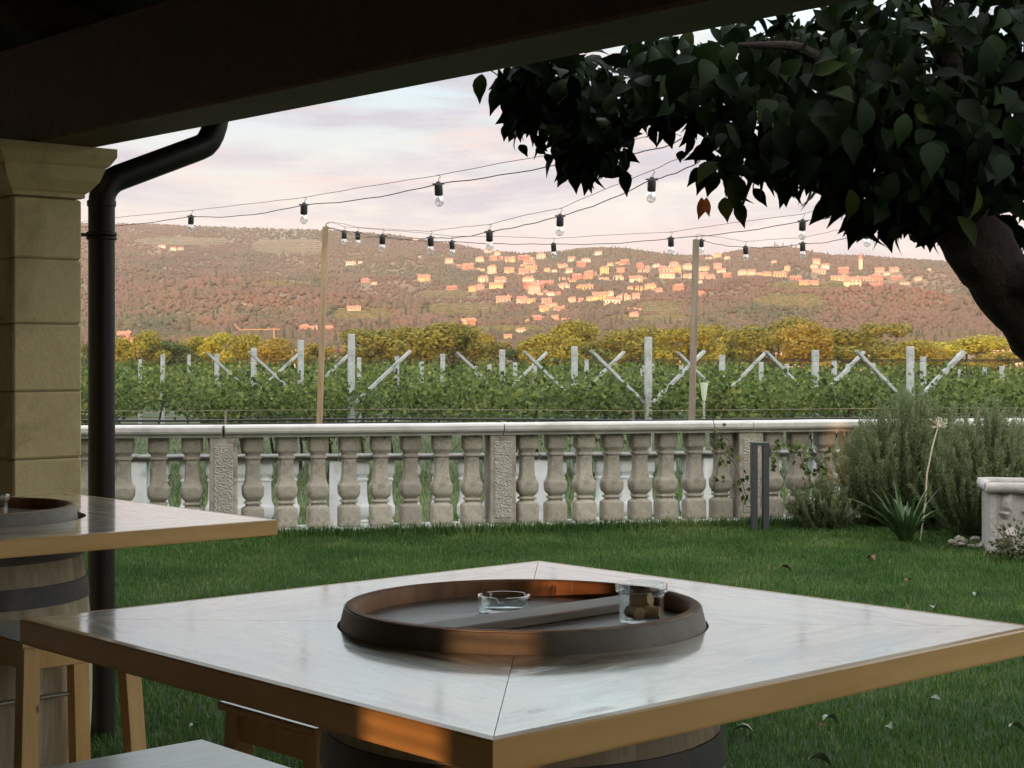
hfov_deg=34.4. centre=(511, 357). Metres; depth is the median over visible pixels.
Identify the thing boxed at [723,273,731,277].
house
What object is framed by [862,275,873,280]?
house
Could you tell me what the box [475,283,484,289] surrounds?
house
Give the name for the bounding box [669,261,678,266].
house
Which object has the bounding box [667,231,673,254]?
light bulb
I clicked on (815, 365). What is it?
vineyard post
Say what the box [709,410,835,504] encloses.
climbing vine
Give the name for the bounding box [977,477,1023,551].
stone planter
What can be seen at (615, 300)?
house
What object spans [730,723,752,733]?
fallen leaf
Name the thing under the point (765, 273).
house
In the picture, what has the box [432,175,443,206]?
light bulb
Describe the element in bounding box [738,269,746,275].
house
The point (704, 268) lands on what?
house
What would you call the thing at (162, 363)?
vineyard post
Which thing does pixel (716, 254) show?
house
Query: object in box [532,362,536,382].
vineyard post
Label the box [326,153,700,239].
string light cable
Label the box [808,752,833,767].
fallen leaf
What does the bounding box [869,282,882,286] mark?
house
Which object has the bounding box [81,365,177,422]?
vine row
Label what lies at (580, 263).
house
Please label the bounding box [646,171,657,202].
light bulb
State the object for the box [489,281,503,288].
house
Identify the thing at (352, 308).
house
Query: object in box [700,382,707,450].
plant sleeve
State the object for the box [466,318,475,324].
house
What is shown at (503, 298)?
house
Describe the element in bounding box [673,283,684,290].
house
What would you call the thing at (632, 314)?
house
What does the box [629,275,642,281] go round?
house
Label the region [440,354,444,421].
vineyard post
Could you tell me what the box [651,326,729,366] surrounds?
tree
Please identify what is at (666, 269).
house
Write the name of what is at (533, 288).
house
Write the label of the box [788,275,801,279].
house
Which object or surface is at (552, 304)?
house
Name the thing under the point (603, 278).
house
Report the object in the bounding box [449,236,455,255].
light bulb
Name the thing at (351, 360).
vineyard post
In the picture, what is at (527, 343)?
tree
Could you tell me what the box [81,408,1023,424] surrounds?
wire fence
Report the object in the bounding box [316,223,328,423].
light pole
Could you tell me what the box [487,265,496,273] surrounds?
house
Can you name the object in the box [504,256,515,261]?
house
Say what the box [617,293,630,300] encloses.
house
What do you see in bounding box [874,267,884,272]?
house
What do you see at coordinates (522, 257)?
house
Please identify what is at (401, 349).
tree
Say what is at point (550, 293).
house
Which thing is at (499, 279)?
house
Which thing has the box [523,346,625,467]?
vineyard post
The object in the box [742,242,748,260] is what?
light bulb
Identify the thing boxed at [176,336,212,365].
tree
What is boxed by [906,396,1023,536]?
rosemary
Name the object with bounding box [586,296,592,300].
house
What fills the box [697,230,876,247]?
string light cable
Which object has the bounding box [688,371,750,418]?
vine shoot
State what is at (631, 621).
glass jar
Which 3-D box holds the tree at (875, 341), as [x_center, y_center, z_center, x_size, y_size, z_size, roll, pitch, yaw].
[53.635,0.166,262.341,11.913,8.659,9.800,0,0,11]
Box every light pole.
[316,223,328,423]
[688,235,699,420]
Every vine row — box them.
[81,357,435,478]
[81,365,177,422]
[83,357,721,450]
[166,356,1017,448]
[235,357,1023,417]
[310,358,1023,414]
[399,359,1023,399]
[464,356,1023,387]
[554,358,1021,383]
[663,358,1023,383]
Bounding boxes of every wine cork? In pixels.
[624,605,644,620]
[629,593,653,606]
[638,606,660,619]
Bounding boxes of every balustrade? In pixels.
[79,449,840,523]
[80,418,1023,534]
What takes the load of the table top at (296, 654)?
on the wine barrel at (396, 617)
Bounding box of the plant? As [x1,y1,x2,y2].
[985,518,1023,563]
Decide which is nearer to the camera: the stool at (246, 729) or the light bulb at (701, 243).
the stool at (246, 729)
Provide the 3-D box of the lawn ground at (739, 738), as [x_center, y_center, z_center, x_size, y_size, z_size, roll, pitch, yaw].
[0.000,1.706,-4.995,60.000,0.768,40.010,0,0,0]
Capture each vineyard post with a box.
[138,359,141,423]
[160,354,164,423]
[187,355,190,380]
[206,348,297,418]
[214,354,218,424]
[248,340,347,466]
[348,334,411,423]
[357,357,360,421]
[394,356,398,421]
[420,362,423,383]
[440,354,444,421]
[456,350,547,421]
[513,362,516,375]
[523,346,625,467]
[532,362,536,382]
[584,360,588,421]
[589,337,705,450]
[677,351,765,414]
[759,362,763,380]
[764,350,865,449]
[832,361,836,442]
[855,346,964,395]
[920,352,965,386]
[999,366,1004,410]
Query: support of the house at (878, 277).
on the hills
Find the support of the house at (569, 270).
on the hills
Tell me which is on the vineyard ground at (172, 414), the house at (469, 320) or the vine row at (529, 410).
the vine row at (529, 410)
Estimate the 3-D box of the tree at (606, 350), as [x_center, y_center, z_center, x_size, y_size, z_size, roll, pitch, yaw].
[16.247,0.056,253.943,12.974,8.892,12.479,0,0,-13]
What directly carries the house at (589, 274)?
on the hills
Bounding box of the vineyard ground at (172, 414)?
[84,368,1012,524]
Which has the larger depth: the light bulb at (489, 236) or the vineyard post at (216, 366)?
the vineyard post at (216, 366)
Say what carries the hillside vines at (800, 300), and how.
on the hills
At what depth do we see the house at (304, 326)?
980.08 m
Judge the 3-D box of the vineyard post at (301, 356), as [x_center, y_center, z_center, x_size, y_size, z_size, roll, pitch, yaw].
[-3.570,0.823,28.000,1.776,2.234,0.202,0,0,-11]
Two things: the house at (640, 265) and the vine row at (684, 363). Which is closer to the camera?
the vine row at (684, 363)
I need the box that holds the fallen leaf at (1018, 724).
[1009,721,1023,731]
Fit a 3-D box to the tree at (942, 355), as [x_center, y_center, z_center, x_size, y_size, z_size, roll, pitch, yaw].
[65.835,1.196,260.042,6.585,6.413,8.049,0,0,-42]
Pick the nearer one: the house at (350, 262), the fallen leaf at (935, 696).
the fallen leaf at (935, 696)
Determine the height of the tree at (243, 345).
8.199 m
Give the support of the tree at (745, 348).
on the vineyard ground at (172, 414)
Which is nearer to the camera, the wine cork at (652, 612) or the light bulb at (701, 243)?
the wine cork at (652, 612)
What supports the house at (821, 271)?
on the hills
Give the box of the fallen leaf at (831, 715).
[823,713,839,723]
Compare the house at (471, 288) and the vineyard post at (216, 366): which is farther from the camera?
the house at (471, 288)
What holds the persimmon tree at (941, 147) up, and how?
on the lawn ground at (739, 738)
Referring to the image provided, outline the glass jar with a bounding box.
[615,579,667,624]
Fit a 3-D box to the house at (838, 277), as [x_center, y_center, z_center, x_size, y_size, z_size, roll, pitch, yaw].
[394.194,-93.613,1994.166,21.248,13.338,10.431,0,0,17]
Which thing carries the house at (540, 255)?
on the hills
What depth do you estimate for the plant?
10.73 m
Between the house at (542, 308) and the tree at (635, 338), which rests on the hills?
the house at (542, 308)
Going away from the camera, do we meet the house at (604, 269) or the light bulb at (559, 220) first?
the light bulb at (559, 220)
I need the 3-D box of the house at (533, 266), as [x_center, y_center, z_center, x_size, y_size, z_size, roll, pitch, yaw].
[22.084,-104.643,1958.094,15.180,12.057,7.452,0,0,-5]
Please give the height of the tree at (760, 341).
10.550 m
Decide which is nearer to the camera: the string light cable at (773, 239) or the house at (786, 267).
the string light cable at (773, 239)
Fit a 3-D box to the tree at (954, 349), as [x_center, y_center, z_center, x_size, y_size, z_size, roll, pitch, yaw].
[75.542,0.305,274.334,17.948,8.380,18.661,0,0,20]
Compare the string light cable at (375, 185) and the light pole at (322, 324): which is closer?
the string light cable at (375, 185)
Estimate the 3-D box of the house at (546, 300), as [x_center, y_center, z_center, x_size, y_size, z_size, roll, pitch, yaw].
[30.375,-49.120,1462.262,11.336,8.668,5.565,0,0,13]
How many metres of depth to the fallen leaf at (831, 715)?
5.95 m
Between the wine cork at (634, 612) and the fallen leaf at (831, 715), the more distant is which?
the fallen leaf at (831, 715)
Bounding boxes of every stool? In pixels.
[0,620,146,767]
[44,739,289,767]
[218,701,321,767]
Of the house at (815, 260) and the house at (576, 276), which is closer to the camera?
the house at (576, 276)
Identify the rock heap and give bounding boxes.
[947,535,983,547]
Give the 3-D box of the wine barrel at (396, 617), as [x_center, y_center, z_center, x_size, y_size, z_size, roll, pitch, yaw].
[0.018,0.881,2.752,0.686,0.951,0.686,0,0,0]
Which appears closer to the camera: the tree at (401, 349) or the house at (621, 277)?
the tree at (401, 349)
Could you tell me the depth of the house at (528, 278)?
1750.40 m
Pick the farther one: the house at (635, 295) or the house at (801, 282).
the house at (635, 295)
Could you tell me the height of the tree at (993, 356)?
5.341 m
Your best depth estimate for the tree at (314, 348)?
270.85 m
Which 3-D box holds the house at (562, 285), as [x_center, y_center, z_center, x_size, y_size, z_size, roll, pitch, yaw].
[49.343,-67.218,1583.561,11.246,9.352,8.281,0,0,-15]
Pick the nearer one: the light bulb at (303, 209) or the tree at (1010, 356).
the light bulb at (303, 209)
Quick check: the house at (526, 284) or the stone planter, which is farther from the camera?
the house at (526, 284)
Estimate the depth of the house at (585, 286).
1550.50 m
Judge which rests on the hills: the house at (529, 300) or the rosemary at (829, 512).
the house at (529, 300)
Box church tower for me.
[858,251,862,268]
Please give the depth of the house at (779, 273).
1775.21 m
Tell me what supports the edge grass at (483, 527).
on the lawn ground at (739, 738)
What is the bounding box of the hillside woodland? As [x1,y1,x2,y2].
[79,221,1009,353]
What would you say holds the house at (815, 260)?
on the hills
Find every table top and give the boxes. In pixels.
[0,493,277,558]
[20,561,1023,767]
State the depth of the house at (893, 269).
2040.05 m
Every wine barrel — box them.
[0,497,91,767]
[319,579,726,767]
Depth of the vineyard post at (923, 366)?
30.97 m
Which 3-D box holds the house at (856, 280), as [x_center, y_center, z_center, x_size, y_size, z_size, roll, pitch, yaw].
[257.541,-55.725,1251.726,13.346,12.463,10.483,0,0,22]
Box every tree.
[81,342,121,369]
[115,329,171,365]
[136,339,202,369]
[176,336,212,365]
[194,332,241,364]
[221,333,264,367]
[256,337,311,367]
[296,342,335,369]
[325,327,403,366]
[385,325,451,365]
[411,321,505,368]
[456,330,512,363]
[472,0,1023,361]
[495,348,550,367]
[511,336,557,366]
[521,332,585,372]
[547,319,603,368]
[578,329,632,367]
[606,324,674,365]
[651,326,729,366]
[676,323,737,368]
[728,325,783,368]
[729,315,829,366]
[773,320,839,372]
[824,332,885,371]
[828,321,938,370]
[883,338,939,372]
[915,346,951,370]
[931,334,1021,371]
[975,351,1023,373]
[1000,350,1023,364]
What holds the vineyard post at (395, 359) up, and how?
on the vineyard ground at (172, 414)
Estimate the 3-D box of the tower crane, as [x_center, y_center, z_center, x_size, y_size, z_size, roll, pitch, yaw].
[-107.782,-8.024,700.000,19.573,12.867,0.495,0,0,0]
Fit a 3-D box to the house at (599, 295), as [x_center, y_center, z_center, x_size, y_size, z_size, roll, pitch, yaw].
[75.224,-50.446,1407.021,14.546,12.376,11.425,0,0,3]
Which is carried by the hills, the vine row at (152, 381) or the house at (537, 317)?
the house at (537, 317)
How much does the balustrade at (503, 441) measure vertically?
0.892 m
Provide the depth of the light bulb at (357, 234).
13.62 m
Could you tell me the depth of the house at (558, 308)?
1375.03 m
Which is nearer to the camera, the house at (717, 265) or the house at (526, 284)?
the house at (526, 284)
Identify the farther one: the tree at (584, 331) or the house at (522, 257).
the house at (522, 257)
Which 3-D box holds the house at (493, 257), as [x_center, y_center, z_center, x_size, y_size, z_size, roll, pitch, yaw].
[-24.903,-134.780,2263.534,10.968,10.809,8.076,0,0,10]
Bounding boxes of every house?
[116,330,131,336]
[299,324,308,328]
[325,325,333,329]
[345,260,355,265]
[346,305,360,310]
[360,278,369,282]
[417,274,430,281]
[445,258,452,262]
[446,285,457,289]
[462,263,474,269]
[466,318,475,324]
[468,286,475,291]
[475,256,483,261]
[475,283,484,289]
[478,275,488,282]
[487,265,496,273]
[489,255,497,260]
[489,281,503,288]
[494,276,506,281]
[495,295,511,302]
[503,334,511,338]
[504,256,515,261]
[504,267,514,273]
[516,296,527,303]
[516,328,526,331]
[517,254,529,259]
[518,268,528,274]
[523,259,534,263]
[523,275,534,281]
[523,280,543,289]
[524,264,536,269]
[527,298,535,303]
[528,283,540,294]
[532,315,541,319]
[536,253,545,258]
[539,305,549,311]
[540,280,553,284]
[541,297,552,302]
[545,302,557,307]
[546,291,554,295]
[553,305,564,310]
[557,263,567,267]
[557,283,569,289]
[565,268,572,272]
[567,256,574,261]
[568,296,575,302]
[572,273,581,279]
[576,261,585,266]
[577,283,593,289]
[581,257,589,261]
[584,270,594,278]
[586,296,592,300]
[592,291,608,300]
[598,277,608,279]
[600,266,608,273]
[605,296,620,303]
[613,275,623,279]
[616,268,624,272]
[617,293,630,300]
[620,259,628,264]
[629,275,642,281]
[629,312,638,316]
[632,293,639,298]
[635,286,642,290]
[636,262,643,267]
[637,268,649,272]
[645,283,655,289]
[655,288,662,291]
[657,266,674,271]
[659,271,675,277]
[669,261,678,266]
[673,265,680,272]
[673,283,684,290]
[681,273,691,277]
[683,263,691,269]
[699,265,709,270]
[699,272,708,278]
[707,273,714,278]
[713,252,720,257]
[713,263,721,268]
[716,268,725,272]
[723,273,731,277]
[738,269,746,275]
[747,269,755,274]
[763,271,770,275]
[772,271,786,276]
[784,265,789,270]
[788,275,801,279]
[798,280,808,284]
[808,280,818,284]
[810,264,817,268]
[811,268,825,273]
[812,258,819,263]
[821,263,829,268]
[830,274,848,280]
[838,267,848,273]
[843,276,862,285]
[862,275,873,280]
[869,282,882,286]
[870,273,882,281]
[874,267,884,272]
[889,267,898,272]
[890,275,903,279]
[900,281,909,284]
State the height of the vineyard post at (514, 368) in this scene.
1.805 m
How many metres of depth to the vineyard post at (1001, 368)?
35.97 m
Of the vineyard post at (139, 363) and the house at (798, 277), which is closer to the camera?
the vineyard post at (139, 363)
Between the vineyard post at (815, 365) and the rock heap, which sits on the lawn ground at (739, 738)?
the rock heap
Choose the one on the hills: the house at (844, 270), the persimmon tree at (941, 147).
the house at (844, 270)
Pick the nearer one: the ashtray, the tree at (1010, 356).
the ashtray
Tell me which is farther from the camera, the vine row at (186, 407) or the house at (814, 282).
the house at (814, 282)
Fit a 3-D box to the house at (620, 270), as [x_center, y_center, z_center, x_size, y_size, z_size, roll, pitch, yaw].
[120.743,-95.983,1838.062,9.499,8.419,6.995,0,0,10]
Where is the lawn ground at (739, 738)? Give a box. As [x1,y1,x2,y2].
[84,526,1023,767]
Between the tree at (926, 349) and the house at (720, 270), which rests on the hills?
the house at (720, 270)
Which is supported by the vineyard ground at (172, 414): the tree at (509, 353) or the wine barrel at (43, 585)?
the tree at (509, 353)
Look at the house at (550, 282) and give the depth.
1625.53 m
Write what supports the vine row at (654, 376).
on the vineyard ground at (172, 414)
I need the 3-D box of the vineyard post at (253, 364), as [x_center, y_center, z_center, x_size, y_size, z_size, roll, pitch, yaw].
[-4.833,0.879,31.000,1.776,2.122,0.202,0,0,-11]
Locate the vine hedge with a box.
[79,360,1023,478]
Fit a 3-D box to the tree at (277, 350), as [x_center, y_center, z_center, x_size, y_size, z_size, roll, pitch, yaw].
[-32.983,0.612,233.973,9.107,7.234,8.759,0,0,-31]
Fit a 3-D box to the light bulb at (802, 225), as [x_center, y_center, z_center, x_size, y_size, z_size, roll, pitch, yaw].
[1.750,-0.789,9.978,0.048,0.161,0.048,0,0,43]
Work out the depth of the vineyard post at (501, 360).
30.97 m
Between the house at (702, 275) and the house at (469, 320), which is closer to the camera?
the house at (469, 320)
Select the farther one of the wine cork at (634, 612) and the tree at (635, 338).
the tree at (635, 338)
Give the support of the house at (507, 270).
on the hills
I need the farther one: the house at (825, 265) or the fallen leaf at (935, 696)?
the house at (825, 265)
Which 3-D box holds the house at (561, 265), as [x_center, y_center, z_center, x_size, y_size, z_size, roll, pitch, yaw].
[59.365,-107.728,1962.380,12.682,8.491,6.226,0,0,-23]
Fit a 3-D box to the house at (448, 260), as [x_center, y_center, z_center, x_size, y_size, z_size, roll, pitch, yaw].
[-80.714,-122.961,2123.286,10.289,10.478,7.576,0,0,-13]
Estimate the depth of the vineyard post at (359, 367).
42.97 m
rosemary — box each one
[781,471,862,529]
[816,384,969,526]
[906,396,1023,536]
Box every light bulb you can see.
[187,212,193,231]
[299,199,307,223]
[341,226,346,244]
[354,227,360,245]
[378,229,386,251]
[426,230,434,253]
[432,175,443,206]
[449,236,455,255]
[484,224,494,250]
[550,239,556,257]
[555,208,564,235]
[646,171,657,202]
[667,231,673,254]
[699,235,704,253]
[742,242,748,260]
[798,213,807,239]
[799,237,805,257]
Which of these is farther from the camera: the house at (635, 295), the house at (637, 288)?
the house at (637, 288)
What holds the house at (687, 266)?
on the hills
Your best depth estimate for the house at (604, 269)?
1819.99 m
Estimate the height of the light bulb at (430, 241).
0.161 m
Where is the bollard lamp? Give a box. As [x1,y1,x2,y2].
[750,442,768,531]
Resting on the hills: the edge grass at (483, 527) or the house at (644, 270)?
the house at (644, 270)
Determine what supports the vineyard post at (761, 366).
on the vineyard ground at (172, 414)
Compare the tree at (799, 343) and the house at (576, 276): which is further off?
the house at (576, 276)
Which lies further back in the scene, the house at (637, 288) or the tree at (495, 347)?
the house at (637, 288)
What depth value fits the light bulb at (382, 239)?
11.63 m
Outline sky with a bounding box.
[79,0,1023,261]
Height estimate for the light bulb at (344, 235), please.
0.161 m
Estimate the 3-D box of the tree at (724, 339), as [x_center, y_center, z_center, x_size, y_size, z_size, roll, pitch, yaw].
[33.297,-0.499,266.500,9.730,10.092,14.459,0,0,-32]
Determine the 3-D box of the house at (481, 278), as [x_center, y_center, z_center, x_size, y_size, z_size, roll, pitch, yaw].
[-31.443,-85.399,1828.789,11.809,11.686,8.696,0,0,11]
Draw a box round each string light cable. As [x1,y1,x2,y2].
[81,134,681,226]
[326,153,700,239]
[328,211,830,244]
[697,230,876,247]
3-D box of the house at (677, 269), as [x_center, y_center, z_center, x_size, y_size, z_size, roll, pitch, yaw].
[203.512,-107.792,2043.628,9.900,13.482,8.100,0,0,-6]
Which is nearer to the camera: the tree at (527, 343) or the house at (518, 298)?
the tree at (527, 343)
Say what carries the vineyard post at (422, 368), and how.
on the vineyard ground at (172, 414)
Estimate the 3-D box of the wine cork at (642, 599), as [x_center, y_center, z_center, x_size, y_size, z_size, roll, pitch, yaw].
[0.212,0.396,2.711,0.036,0.021,0.021,-11,-7,38]
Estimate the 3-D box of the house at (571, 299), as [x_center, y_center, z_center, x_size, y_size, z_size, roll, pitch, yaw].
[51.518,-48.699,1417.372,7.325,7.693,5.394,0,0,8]
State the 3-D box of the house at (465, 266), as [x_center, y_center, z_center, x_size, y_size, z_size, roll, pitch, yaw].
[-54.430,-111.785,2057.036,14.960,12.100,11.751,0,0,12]
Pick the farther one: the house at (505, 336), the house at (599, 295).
the house at (599, 295)
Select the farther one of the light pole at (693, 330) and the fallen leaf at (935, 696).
the light pole at (693, 330)
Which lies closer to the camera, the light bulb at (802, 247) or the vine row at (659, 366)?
the light bulb at (802, 247)
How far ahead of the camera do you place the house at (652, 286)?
1510.13 m
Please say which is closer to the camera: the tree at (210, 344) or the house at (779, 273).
the tree at (210, 344)
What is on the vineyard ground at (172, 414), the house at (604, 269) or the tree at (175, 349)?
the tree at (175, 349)
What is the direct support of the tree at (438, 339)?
on the vineyard ground at (172, 414)
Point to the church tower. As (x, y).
(860, 259)
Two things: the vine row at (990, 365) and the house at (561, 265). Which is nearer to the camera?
the vine row at (990, 365)
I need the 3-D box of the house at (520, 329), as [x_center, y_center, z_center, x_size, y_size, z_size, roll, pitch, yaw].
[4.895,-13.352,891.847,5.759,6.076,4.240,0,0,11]
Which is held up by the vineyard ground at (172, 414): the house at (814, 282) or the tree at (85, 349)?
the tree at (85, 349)
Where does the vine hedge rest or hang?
on the vineyard ground at (172, 414)
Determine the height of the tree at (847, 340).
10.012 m
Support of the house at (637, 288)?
on the hills
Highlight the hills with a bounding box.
[81,224,1023,367]
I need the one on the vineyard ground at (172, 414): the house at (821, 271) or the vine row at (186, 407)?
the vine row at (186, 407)
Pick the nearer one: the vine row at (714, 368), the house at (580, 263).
the vine row at (714, 368)
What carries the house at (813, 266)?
on the hills
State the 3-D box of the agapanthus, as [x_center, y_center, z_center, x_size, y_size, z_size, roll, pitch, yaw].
[2.734,0.879,11.882,0.733,0.925,0.688,0,0,0]
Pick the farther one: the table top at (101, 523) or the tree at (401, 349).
the tree at (401, 349)
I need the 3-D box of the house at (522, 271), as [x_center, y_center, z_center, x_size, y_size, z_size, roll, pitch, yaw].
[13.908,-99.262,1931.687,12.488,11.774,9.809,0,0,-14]
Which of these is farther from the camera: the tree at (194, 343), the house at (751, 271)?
the house at (751, 271)
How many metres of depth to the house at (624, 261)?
2065.43 m
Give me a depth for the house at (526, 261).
2115.35 m
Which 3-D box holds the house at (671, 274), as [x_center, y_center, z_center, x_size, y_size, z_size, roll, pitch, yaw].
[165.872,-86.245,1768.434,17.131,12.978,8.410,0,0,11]
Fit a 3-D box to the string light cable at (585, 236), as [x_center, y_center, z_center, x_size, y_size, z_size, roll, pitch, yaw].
[0.290,-0.956,11.113,1.706,0.362,6.634,0,0,-26]
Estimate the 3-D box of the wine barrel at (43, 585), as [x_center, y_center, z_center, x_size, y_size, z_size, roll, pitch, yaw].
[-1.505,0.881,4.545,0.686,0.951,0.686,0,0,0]
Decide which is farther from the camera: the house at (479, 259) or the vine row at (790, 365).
the house at (479, 259)
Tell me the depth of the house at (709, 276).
1775.03 m
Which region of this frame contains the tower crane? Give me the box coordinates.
[234,323,279,337]
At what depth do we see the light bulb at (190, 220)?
11.88 m
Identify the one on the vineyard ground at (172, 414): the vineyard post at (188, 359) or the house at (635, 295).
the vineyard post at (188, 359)
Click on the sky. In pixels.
(433, 129)
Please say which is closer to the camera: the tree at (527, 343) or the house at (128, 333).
the tree at (527, 343)
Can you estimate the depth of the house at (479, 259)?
2245.09 m
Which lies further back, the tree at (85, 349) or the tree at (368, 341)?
the tree at (85, 349)
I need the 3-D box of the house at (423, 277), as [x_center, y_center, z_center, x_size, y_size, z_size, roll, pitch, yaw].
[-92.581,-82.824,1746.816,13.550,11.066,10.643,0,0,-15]
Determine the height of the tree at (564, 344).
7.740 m
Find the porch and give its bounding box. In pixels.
[0,0,856,740]
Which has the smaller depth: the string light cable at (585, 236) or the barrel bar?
the barrel bar
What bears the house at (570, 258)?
on the hills
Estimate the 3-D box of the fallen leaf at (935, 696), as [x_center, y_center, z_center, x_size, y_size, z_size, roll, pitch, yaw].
[1.595,1.300,6.291,0.067,0.036,0.032,-19,-8,41]
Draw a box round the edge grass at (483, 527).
[239,513,930,540]
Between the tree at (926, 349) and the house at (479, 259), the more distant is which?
the house at (479, 259)
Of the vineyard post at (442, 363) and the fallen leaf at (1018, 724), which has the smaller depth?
the fallen leaf at (1018, 724)
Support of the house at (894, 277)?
on the hills
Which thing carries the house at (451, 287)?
on the hills
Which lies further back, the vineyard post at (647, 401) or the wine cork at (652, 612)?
the vineyard post at (647, 401)
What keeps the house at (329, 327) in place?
on the hills
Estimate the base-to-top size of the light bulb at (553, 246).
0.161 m
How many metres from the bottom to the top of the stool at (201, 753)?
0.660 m
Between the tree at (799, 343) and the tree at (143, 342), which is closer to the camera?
the tree at (799, 343)
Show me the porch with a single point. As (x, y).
(82, 82)
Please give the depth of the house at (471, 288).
1614.94 m
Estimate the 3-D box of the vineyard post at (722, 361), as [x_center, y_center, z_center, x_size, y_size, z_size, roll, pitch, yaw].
[3.868,0.913,30.500,1.776,2.054,0.202,0,0,-11]
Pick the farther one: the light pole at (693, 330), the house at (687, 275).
the house at (687, 275)
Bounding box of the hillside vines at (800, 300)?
[134,237,858,331]
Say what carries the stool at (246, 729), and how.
on the lawn ground at (739, 738)
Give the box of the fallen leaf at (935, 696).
[927,694,939,703]
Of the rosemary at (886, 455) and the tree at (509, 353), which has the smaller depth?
the rosemary at (886, 455)
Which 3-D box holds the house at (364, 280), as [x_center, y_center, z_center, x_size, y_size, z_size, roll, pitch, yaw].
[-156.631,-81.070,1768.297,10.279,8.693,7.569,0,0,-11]
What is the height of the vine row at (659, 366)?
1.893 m
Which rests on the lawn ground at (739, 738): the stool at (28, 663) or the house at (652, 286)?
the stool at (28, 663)
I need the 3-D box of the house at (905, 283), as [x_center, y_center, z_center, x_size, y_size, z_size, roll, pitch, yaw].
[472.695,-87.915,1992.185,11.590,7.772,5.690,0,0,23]
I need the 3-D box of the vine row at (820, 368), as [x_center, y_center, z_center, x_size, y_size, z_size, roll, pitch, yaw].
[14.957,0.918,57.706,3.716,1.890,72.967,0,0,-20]
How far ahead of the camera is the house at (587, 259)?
2090.51 m
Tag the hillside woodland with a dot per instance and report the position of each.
(133, 315)
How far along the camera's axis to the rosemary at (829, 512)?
12.80 m
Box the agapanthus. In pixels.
[848,417,952,543]
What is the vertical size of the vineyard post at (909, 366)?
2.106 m
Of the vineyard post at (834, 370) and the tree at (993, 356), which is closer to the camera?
the vineyard post at (834, 370)
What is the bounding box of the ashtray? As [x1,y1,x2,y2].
[477,591,530,613]
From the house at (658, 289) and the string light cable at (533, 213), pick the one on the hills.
the house at (658, 289)
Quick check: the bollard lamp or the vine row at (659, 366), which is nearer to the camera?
the bollard lamp
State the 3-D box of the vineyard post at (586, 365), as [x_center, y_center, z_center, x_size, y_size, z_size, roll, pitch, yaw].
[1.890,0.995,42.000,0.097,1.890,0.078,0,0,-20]
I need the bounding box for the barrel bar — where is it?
[421,595,629,629]
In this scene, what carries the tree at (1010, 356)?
on the vineyard ground at (172, 414)

